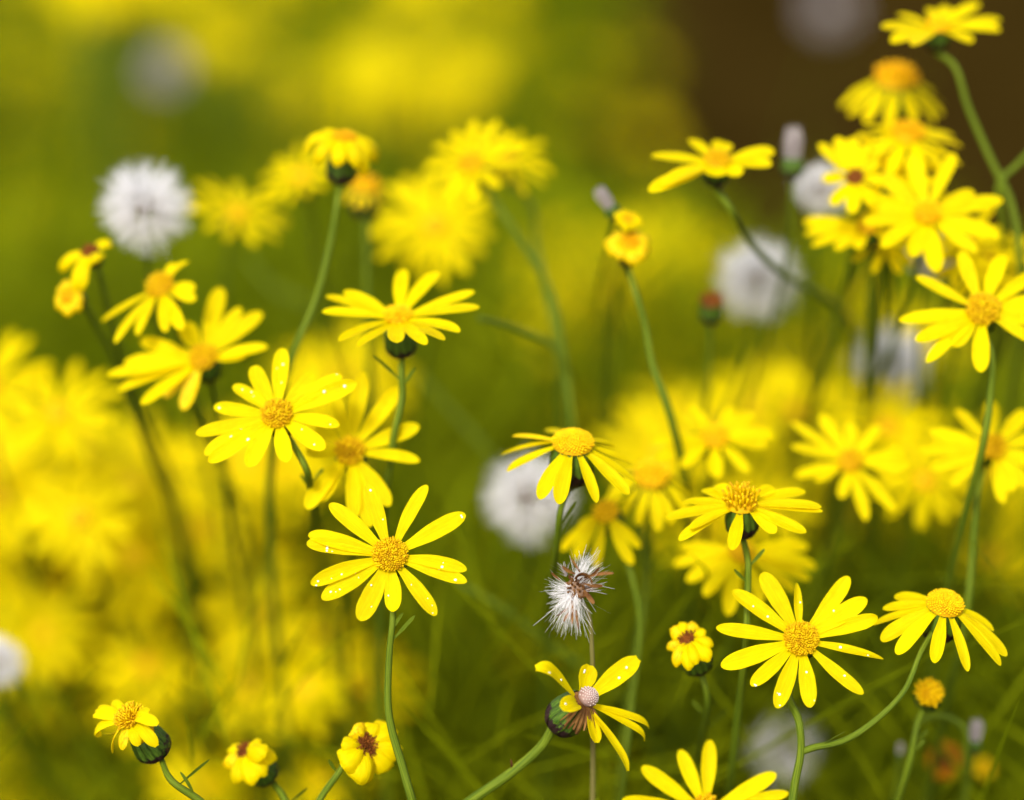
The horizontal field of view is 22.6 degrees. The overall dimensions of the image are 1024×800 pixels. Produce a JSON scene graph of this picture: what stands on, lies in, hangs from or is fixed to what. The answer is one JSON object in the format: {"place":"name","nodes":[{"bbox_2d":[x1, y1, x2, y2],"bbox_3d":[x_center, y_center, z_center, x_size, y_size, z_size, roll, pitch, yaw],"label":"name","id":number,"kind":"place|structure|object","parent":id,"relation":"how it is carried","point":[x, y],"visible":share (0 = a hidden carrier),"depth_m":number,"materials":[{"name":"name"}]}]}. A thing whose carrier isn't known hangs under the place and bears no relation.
{"place":"outdoors","nodes":[
{"label":"outdoors","id":0,"kind":"place"},
{"bbox_2d":[0,0,671,620],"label":"flower field","id":1,"kind":"structure","parent":0,"point":[216,48],"depth_m":1.17,"materials":[{"name":"yellow plant"}]},
{"bbox_2d":[16,0,1023,783],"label":"ground","id":2,"kind":"structure","parent":0,"point":[742,76],"depth_m":3.64,"materials":[{"name":"soil"}]},
{"bbox_2d":[0,636,68,799],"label":"seed head","id":3,"kind":"object","parent":2,"relation":"on","point":[7,666],"visible":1,"depth_m":0.52},
{"bbox_2d":[0,330,88,799],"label":"yellow daisy","id":4,"kind":"object","parent":2,"relation":"on","point":[9,354],"visible":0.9,"depth_m":0.54,"materials":[{"name":"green plant"}]},
{"bbox_2d":[0,444,94,772],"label":"blurred daisy","id":5,"kind":"object","parent":2,"relation":"on","point":[31,493],"visible":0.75,"depth_m":0.58,"materials":[{"name":"yellow plant"}]},
{"bbox_2d":[0,586,123,799],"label":"blurred daisy","id":6,"kind":"object","parent":2,"relation":"on","point":[41,639],"visible":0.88,"depth_m":0.59,"materials":[{"name":"yellow plant"}]},
{"bbox_2d":[9,589,123,786],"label":"blurred daisy","id":7,"kind":"object","parent":2,"relation":"on","point":[110,761],"visible":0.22,"depth_m":0.63,"materials":[{"name":"yellow plant"}]},
{"bbox_2d":[0,360,141,794],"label":"yellow daisy","id":8,"kind":"object","parent":2,"relation":"on","point":[58,420],"visible":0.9,"depth_m":0.54,"materials":[{"name":"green plant"}]},
{"bbox_2d":[3,552,146,795],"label":"blurred daisy","id":9,"kind":"object","parent":2,"relation":"on","point":[54,575],"visible":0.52,"depth_m":0.62,"materials":[{"name":"yellow plant"}]},
{"bbox_2d":[37,408,136,610],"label":"blurred daisy","id":10,"kind":"object","parent":2,"relation":"on","point":[108,428],"visible":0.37,"depth_m":0.60,"materials":[{"name":"yellow plant"}]},
{"bbox_2d":[20,458,187,799],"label":"yellow daisy","id":11,"kind":"object","parent":2,"relation":"on","point":[80,518],"visible":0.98,"depth_m":0.55,"materials":[{"name":"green plant"}]},
{"bbox_2d":[54,280,208,781],"bbox_3d":[-0.075,0.136,0.658,0.012,0.398,0.267,1,15,2],"label":"closing daisy","id":12,"kind":"object","parent":2,"relation":"on","point":[68,299],"visible":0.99,"depth_m":0.53,"materials":[{"name":"green plant"}]},
{"bbox_2d":[71,500,198,766],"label":"blurred daisy","id":13,"kind":"object","parent":2,"relation":"on","point":[133,556],"visible":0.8,"depth_m":0.57,"materials":[{"name":"yellow plant"}]},
{"bbox_2d":[85,448,189,758],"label":"blurred daisy","id":14,"kind":"object","parent":2,"relation":"on","point":[142,487],"visible":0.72,"depth_m":0.57,"materials":[{"name":"yellow plant"}]},
{"bbox_2d":[88,612,200,761],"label":"blurred daisy","id":15,"kind":"object","parent":2,"relation":"on","point":[145,662],"visible":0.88,"depth_m":0.60,"materials":[{"name":"yellow plant"}]},
{"bbox_2d":[58,239,230,790],"bbox_3d":[-0.069,0.129,0.670,0.010,0.405,0.295,1,15,5],"label":"wilted daisy","id":16,"kind":"object","parent":2,"relation":"on","point":[89,256],"visible":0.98,"depth_m":0.51,"materials":[{"name":"yellow plant"}]},
{"bbox_2d":[95,671,202,771],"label":"blurred daisy","id":17,"kind":"object","parent":2,"relation":"on","point":[173,731],"visible":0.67,"depth_m":0.60,"materials":[{"name":"yellow plant"}]},
{"bbox_2d":[93,700,209,799],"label":"wilted daisy","id":18,"kind":"object","parent":2,"relation":"on","point":[148,736],"visible":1,"depth_m":0.45,"materials":[{"name":"yellow plant"}]},
{"bbox_2d":[122,433,206,752],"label":"blurred daisy","id":19,"kind":"object","parent":2,"relation":"on","point":[177,458],"visible":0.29,"depth_m":0.62,"materials":[{"name":"yellow plant"}]},
{"bbox_2d":[140,44,207,412],"bbox_3d":[-0.121,0.026,1.084,0.019,0.390,0.316,0,15,0],"label":"seed head","id":20,"kind":"object","parent":2,"relation":"on","point":[173,77],"visible":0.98,"depth_m":0.89},
{"bbox_2d":[94,155,259,799],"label":"seed head","id":21,"kind":"object","parent":2,"relation":"on","point":[159,195],"visible":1,"depth_m":0.49},
{"bbox_2d":[107,287,269,799],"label":"yellow daisy","id":22,"kind":"object","parent":2,"relation":"on","point":[200,362],"visible":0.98,"depth_m":0.48,"materials":[{"name":"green plant"}]},
{"bbox_2d":[102,261,283,798],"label":"yellow daisy","id":23,"kind":"object","parent":2,"relation":"on","point":[166,294],"visible":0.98,"depth_m":0.48,"materials":[{"name":"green plant"}]},
{"bbox_2d":[148,739,249,799],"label":"blurred daisy","id":24,"kind":"object","parent":2,"relation":"on","point":[219,778],"visible":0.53,"depth_m":0.61,"materials":[{"name":"yellow plant"}]},
{"bbox_2d":[148,482,269,744],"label":"blurred daisy","id":25,"kind":"object","parent":2,"relation":"on","point":[201,536],"visible":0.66,"depth_m":0.59,"materials":[{"name":"yellow plant"}]},
{"bbox_2d":[184,179,289,704],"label":"yellow daisy","id":26,"kind":"object","parent":2,"relation":"on","point":[234,219],"visible":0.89,"depth_m":0.54,"materials":[{"name":"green plant"}]},
{"bbox_2d":[189,416,302,561],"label":"blurred daisy","id":27,"kind":"object","parent":2,"relation":"on","point":[240,470],"visible":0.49,"depth_m":0.60,"materials":[{"name":"yellow plant"}]},
{"bbox_2d":[193,636,300,796],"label":"blurred daisy","id":28,"kind":"object","parent":2,"relation":"on","point":[243,700],"visible":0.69,"depth_m":0.59,"materials":[{"name":"yellow plant"}]},
{"bbox_2d":[193,551,314,772],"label":"blurred daisy","id":29,"kind":"object","parent":2,"relation":"on","point":[219,608],"visible":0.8,"depth_m":0.58,"materials":[{"name":"yellow plant"}]},
{"bbox_2d":[223,738,307,799],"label":"wilted daisy","id":30,"kind":"object","parent":2,"relation":"on","point":[253,763],"visible":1,"depth_m":0.46,"materials":[{"name":"yellow plant"}]},
{"bbox_2d":[196,348,356,799],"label":"yellow daisy","id":31,"kind":"object","parent":2,"relation":"on","point":[276,417],"visible":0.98,"depth_m":0.46,"materials":[{"name":"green plant"}]},
{"bbox_2d":[240,424,332,609],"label":"blurred daisy","id":32,"kind":"object","parent":2,"relation":"on","point":[296,516],"visible":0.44,"depth_m":0.60,"materials":[{"name":"yellow plant"}]},
{"bbox_2d":[250,636,361,774],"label":"blurred daisy","id":33,"kind":"object","parent":2,"relation":"on","point":[323,686],"visible":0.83,"depth_m":0.57,"materials":[{"name":"yellow plant"}]},
{"bbox_2d":[256,144,369,528],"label":"yellow daisy","id":34,"kind":"object","parent":2,"relation":"on","point":[302,183],"visible":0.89,"depth_m":0.54,"materials":[{"name":"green plant"}]},
{"bbox_2d":[265,128,378,799],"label":"wilted daisy","id":35,"kind":"object","parent":2,"relation":"on","point":[351,152],"visible":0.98,"depth_m":0.48,"materials":[{"name":"yellow plant"}]},
{"bbox_2d":[269,742,380,799],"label":"blurred daisy","id":36,"kind":"object","parent":2,"relation":"on","point":[318,777],"visible":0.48,"depth_m":0.61,"materials":[{"name":"yellow plant"}]},
{"bbox_2d":[280,601,370,799],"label":"blurred daisy","id":37,"kind":"object","parent":2,"relation":"on","point":[319,630],"visible":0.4,"depth_m":0.60,"materials":[{"name":"yellow plant"}]},
{"bbox_2d":[284,319,385,542],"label":"blurred daisy","id":38,"kind":"object","parent":2,"relation":"on","point":[358,358],"visible":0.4,"depth_m":0.63,"materials":[{"name":"yellow plant"}]},
{"bbox_2d":[316,720,402,799],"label":"wilted daisy","id":39,"kind":"object","parent":2,"relation":"on","point":[365,753],"visible":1,"depth_m":0.46,"materials":[{"name":"yellow plant"}]},
{"bbox_2d":[304,372,419,799],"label":"yellow daisy","id":40,"kind":"object","parent":2,"relation":"on","point":[350,451],"visible":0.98,"depth_m":0.47,"materials":[{"name":"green plant"}]},
{"bbox_2d":[343,172,386,799],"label":"yellow daisy","id":41,"kind":"object","parent":2,"relation":"on","point":[364,198],"visible":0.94,"depth_m":0.51,"materials":[{"name":"green plant"}]},
{"bbox_2d":[316,631,424,799],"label":"blurred daisy","id":42,"kind":"object","parent":2,"relation":"on","point":[358,685],"visible":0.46,"depth_m":0.60,"materials":[{"name":"yellow plant"}]},
{"bbox_2d":[338,84,407,399],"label":"blurred daisy","id":43,"kind":"object","parent":2,"relation":"on","point":[382,115],"visible":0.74,"depth_m":1.01,"materials":[{"name":"yellow plant"}]},
{"bbox_2d":[307,484,466,799],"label":"yellow daisy","id":44,"kind":"object","parent":2,"relation":"on","point":[390,560],"visible":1,"depth_m":0.45,"materials":[{"name":"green plant"}]},
{"bbox_2d":[322,269,478,799],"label":"yellow daisy","id":45,"kind":"object","parent":2,"relation":"on","point":[403,329],"visible":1,"depth_m":0.47,"materials":[{"name":"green plant"}]},
{"bbox_2d":[381,62,439,401],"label":"blurred daisy","id":46,"kind":"object","parent":2,"relation":"on","point":[408,80],"visible":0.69,"depth_m":1.07,"materials":[{"name":"yellow plant"}]},
{"bbox_2d":[370,170,493,784],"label":"yellow daisy","id":47,"kind":"object","parent":2,"relation":"on","point":[438,227],"visible":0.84,"depth_m":0.54,"materials":[{"name":"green plant"}]},
{"bbox_2d":[436,53,500,329],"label":"blurred daisy","id":48,"kind":"object","parent":2,"relation":"on","point":[467,79],"visible":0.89,"depth_m":1.09,"materials":[{"name":"yellow plant"}]},
{"bbox_2d":[420,120,590,795],"bbox_3d":[0.013,0.121,0.666,0.033,0.422,0.246,2,15,7],"label":"yellow daisy","id":49,"kind":"object","parent":2,"relation":"on","point":[474,173],"visible":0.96,"depth_m":0.51,"materials":[{"name":"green plant"}]},
{"bbox_2d":[0,0,1023,799],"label":"undergrowth","id":50,"kind":"object","parent":2,"relation":"on","point":[490,382],"visible":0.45,"depth_m":0.75,"materials":[{"name":"green plant"}]},
{"bbox_2d":[462,127,564,799],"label":"yellow daisy","id":51,"kind":"object","parent":2,"relation":"on","point":[503,175],"visible":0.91,"depth_m":0.52,"materials":[{"name":"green plant"}]},
{"bbox_2d":[476,315,578,799],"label":"bare stalk","id":52,"kind":"object","parent":2,"relation":"on","point":[551,345],"visible":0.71,"depth_m":0.51,"materials":[{"name":"green plant"}]},
{"bbox_2d":[477,447,582,798],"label":"seed head","id":53,"kind":"object","parent":2,"relation":"on","point":[530,515],"visible":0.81,"depth_m":0.50},
{"bbox_2d":[513,299,597,495],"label":"blurred daisy","id":54,"kind":"object","parent":2,"relation":"on","point":[540,326],"visible":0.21,"depth_m":0.82,"materials":[{"name":"yellow plant"}]},
{"bbox_2d":[463,655,648,799],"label":"balding daisy","id":55,"kind":"object","parent":2,"relation":"on","point":[570,712],"visible":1,"depth_m":0.45,"materials":[{"name":"yellow plant"}]},
{"bbox_2d":[456,584,666,799],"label":"bare stalk","id":56,"kind":"object","parent":2,"relation":"on","point":[576,662],"visible":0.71,"depth_m":0.51,"materials":[{"name":"green plant"}]},
{"bbox_2d":[501,427,637,799],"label":"yellow daisy","id":57,"kind":"object","parent":2,"relation":"on","point":[574,458],"visible":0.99,"depth_m":0.46,"materials":[{"name":"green plant"}]},
{"bbox_2d":[533,548,613,799],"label":"ragged seed head","id":58,"kind":"object","parent":2,"relation":"on","point":[577,587],"visible":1,"depth_m":0.45},
{"bbox_2d":[560,497,642,799],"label":"yellow daisy","id":59,"kind":"object","parent":2,"relation":"on","point":[607,518],"visible":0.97,"depth_m":0.48,"materials":[{"name":"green plant"}]},
{"bbox_2d":[593,185,620,790],"bbox_3d":[0.026,0.125,0.667,0.006,0.414,0.273,1,15,4],"label":"seed head","id":60,"kind":"object","parent":2,"relation":"on","point":[608,204],"visible":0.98,"depth_m":0.55},
{"bbox_2d":[594,209,642,712],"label":"closing daisy","id":61,"kind":"object","parent":2,"relation":"on","point":[626,221],"visible":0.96,"depth_m":0.55,"materials":[{"name":"yellow plant"}]},
{"bbox_2d":[594,420,697,753],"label":"blurred daisy","id":62,"kind":"object","parent":2,"relation":"on","point":[619,429],"visible":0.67,"depth_m":0.59,"materials":[{"name":"yellow plant"}]},
{"bbox_2d":[603,231,692,797],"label":"wilted daisy","id":63,"kind":"object","parent":2,"relation":"on","point":[627,250],"visible":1,"depth_m":0.48,"materials":[{"name":"green plant"}]},
{"bbox_2d":[603,458,692,799],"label":"yellow daisy","id":64,"kind":"object","parent":2,"relation":"on","point":[652,494],"visible":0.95,"depth_m":0.48,"materials":[{"name":"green plant"}]},
{"bbox_2d":[607,204,699,464],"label":"blurred daisy","id":65,"kind":"object","parent":2,"relation":"on","point":[642,267],"visible":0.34,"depth_m":0.80,"materials":[{"name":"yellow plant"}]},
{"bbox_2d":[594,393,715,796],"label":"blurred daisy","id":66,"kind":"object","parent":2,"relation":"on","point":[644,427],"visible":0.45,"depth_m":0.57,"materials":[{"name":"yellow plant"}]},
{"bbox_2d":[619,375,714,632],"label":"blurred daisy","id":67,"kind":"object","parent":2,"relation":"on","point":[692,392],"visible":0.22,"depth_m":0.65,"materials":[{"name":"yellow plant"}]},
{"bbox_2d":[633,472,741,787],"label":"blurred daisy","id":68,"kind":"object","parent":2,"relation":"on","point":[720,538],"visible":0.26,"depth_m":0.57,"materials":[{"name":"yellow plant"}]},
{"bbox_2d":[653,290,723,791],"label":"wilted daisy","id":69,"kind":"object","parent":2,"relation":"on","point":[711,311],"visible":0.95,"depth_m":0.51,"materials":[{"name":"green plant"}]},
{"bbox_2d":[666,621,727,799],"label":"wilted daisy","id":70,"kind":"object","parent":2,"relation":"on","point":[690,646],"visible":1,"depth_m":0.46,"materials":[{"name":"yellow plant"}]},
{"bbox_2d":[622,740,788,799],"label":"yellow daisy","id":71,"kind":"object","parent":2,"relation":"on","point":[751,788],"visible":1,"depth_m":0.46,"materials":[{"name":"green plant"}]},
{"bbox_2d":[651,403,775,799],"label":"yellow daisy","id":72,"kind":"object","parent":2,"relation":"on","point":[711,442],"visible":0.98,"depth_m":0.49,"materials":[{"name":"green plant"}]},
{"bbox_2d":[668,230,810,799],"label":"seed head","id":73,"kind":"object","parent":2,"relation":"on","point":[755,295],"visible":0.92,"depth_m":0.52},
{"bbox_2d":[665,481,821,795],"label":"yellow daisy","id":74,"kind":"object","parent":2,"relation":"on","point":[738,506],"visible":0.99,"depth_m":0.46,"materials":[{"name":"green plant"}]},
{"bbox_2d":[673,539,815,792],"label":"yellow daisy","id":75,"kind":"object","parent":2,"relation":"on","point":[777,559],"visible":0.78,"depth_m":0.48,"materials":[{"name":"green plant"}]},
{"bbox_2d":[707,357,794,629],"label":"blurred daisy","id":76,"kind":"object","parent":2,"relation":"on","point":[726,380],"visible":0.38,"depth_m":0.61,"materials":[{"name":"yellow plant"}]},
{"bbox_2d":[648,139,856,787],"bbox_3d":[0.068,0.117,0.679,0.039,0.423,0.332,2,15,8],"label":"yellow daisy","id":77,"kind":"object","parent":2,"relation":"on","point":[717,167],"visible":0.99,"depth_m":0.48,"materials":[{"name":"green plant"}]},
{"bbox_2d":[702,457,819,794],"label":"blurred daisy","id":78,"kind":"object","parent":2,"relation":"on","point":[759,537],"visible":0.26,"depth_m":0.57,"materials":[{"name":"yellow plant"}]},
{"bbox_2d":[727,124,803,773],"bbox_3d":[0.056,0.119,0.672,0.009,0.423,0.254,0,15,1],"label":"seed head","id":79,"kind":"object","parent":2,"relation":"on","point":[792,167],"visible":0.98,"depth_m":0.51},
{"bbox_2d":[742,710,825,789],"bbox_3d":[0.057,0.186,0.674,0.019,0.292,0.188,0,15,-2],"label":"seed head","id":80,"kind":"object","parent":2,"relation":"on","point":[786,763],"visible":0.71,"depth_m":0.56},
{"bbox_2d":[738,367,847,785],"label":"blurred daisy","id":81,"kind":"object","parent":2,"relation":"on","point":[778,390],"visible":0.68,"depth_m":0.58,"materials":[{"name":"yellow plant"}]},
{"bbox_2d":[772,0,857,342],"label":"seed head","id":82,"kind":"object","parent":2,"relation":"on","point":[837,7],"visible":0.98,"depth_m":1.06},
{"bbox_2d":[789,158,845,778],"bbox_3d":[0.070,0.121,0.678,0.013,0.415,0.250,1,15,4],"label":"seed head","id":83,"kind":"object","parent":2,"relation":"on","point":[811,183],"visible":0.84,"depth_m":0.51},
{"bbox_2d":[781,137,885,789],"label":"yellow daisy","id":84,"kind":"object","parent":2,"relation":"on","point":[849,157],"visible":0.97,"depth_m":0.49,"materials":[{"name":"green plant"}]},
{"bbox_2d":[768,414,909,790],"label":"yellow daisy","id":85,"kind":"object","parent":2,"relation":"on","point":[848,464],"visible":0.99,"depth_m":0.49,"materials":[{"name":"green plant"}]},
{"bbox_2d":[804,208,886,799],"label":"yellow daisy","id":86,"kind":"object","parent":2,"relation":"on","point":[860,234],"visible":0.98,"depth_m":0.49,"materials":[{"name":"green plant"}]},
{"bbox_2d":[763,60,943,791],"bbox_3d":[0.065,0.106,0.698,0.021,0.434,0.300,-1,15,-4],"label":"yellow daisy","id":87,"kind":"object","parent":2,"relation":"on","point":[893,95],"visible":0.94,"depth_m":0.51,"materials":[{"name":"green plant"}]},
{"bbox_2d":[716,572,1007,799],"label":"flowering sprig","id":88,"kind":"object","parent":2,"relation":"on","point":[937,618],"visible":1,"depth_m":0.45,"materials":[{"name":"yellow plant"}]},
{"bbox_2d":[798,124,942,798],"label":"yellow daisy","id":89,"kind":"object","parent":2,"relation":"on","point":[900,172],"visible":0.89,"depth_m":0.51,"materials":[{"name":"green plant"}]},
{"bbox_2d":[807,320,933,616],"bbox_3d":[0.075,0.130,0.730,0.021,0.372,0.273,-1,15,-3],"label":"seed head","id":90,"kind":"object","parent":2,"relation":"on","point":[905,364],"visible":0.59,"depth_m":0.56},
{"bbox_2d":[846,206,923,794],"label":"yellow daisy","id":91,"kind":"object","parent":2,"relation":"on","point":[881,254],"visible":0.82,"depth_m":0.51,"materials":[{"name":"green plant"}]},
{"bbox_2d":[836,376,945,798],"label":"yellow daisy","id":92,"kind":"object","parent":2,"relation":"on","point":[890,424],"visible":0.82,"depth_m":0.54,"materials":[{"name":"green plant"}]},
{"bbox_2d":[824,119,961,792],"bbox_3d":[0.076,0.116,0.679,0.022,0.425,0.295,0,15,0],"label":"yellow daisy","id":93,"kind":"object","parent":2,"relation":"on","point":[906,139],"visible":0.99,"depth_m":0.49,"materials":[{"name":"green plant"}]},
{"bbox_2d":[855,235,952,797],"bbox_3d":[0.086,0.129,0.675,0.011,0.402,0.255,0,15,1],"label":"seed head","id":94,"kind":"object","parent":2,"relation":"on","point":[925,269],"visible":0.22,"depth_m":0.54},
{"bbox_2d":[840,431,968,798],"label":"yellow daisy","id":95,"kind":"object","parent":2,"relation":"on","point":[921,483],"visible":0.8,"depth_m":0.52,"materials":[{"name":"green plant"}]},
{"bbox_2d":[825,153,1002,794],"bbox_3d":[0.079,0.123,0.664,0.027,0.420,0.290,0,15,0],"label":"yellow daisy","id":96,"kind":"object","parent":2,"relation":"on","point":[907,212],"visible":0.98,"depth_m":0.48,"materials":[{"name":"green plant"}]},
{"bbox_2d":[894,677,944,799],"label":"flower bud","id":97,"kind":"object","parent":2,"relation":"on","point":[928,694],"visible":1,"depth_m":0.47,"materials":[{"name":"yellow plant"}]},
{"bbox_2d":[849,214,1023,799],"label":"yellow daisy","id":98,"kind":"object","parent":2,"relation":"on","point":[962,289],"visible":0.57,"depth_m":0.51,"materials":[{"name":"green plant"}]},
{"bbox_2d":[871,191,1015,793],"bbox_3d":[0.095,0.120,0.693,0.020,0.410,0.317,1,15,3],"label":"yellow daisy","id":99,"kind":"object","parent":2,"relation":"on","point":[954,249],"visible":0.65,"depth_m":0.50,"materials":[{"name":"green plant"}]},
{"bbox_2d":[881,2,1023,799],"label":"yellow daisy","id":100,"kind":"object","parent":2,"relation":"on","point":[934,34],"visible":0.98,"depth_m":0.49,"materials":[{"name":"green plant"}]},
{"bbox_2d":[899,251,1023,799],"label":"yellow daisy","id":101,"kind":"object","parent":2,"relation":"on","point":[981,315],"visible":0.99,"depth_m":0.47,"materials":[{"name":"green plant"}]},
{"bbox_2d":[913,154,1023,795],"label":"bare stalk","id":102,"kind":"object","parent":2,"relation":"on","point":[1003,235],"visible":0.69,"depth_m":0.52,"materials":[{"name":"green plant"}]},
{"bbox_2d":[918,401,1023,799],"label":"yellow daisy","id":103,"kind":"object","parent":2,"relation":"on","point":[956,448],"visible":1,"depth_m":0.48,"materials":[{"name":"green plant"}]},
{"bbox_2d":[942,509,1023,798],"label":"blurred daisy","id":104,"kind":"object","parent":2,"relation":"on","point":[1005,542],"visible":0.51,"depth_m":0.60,"materials":[{"name":"yellow plant"}]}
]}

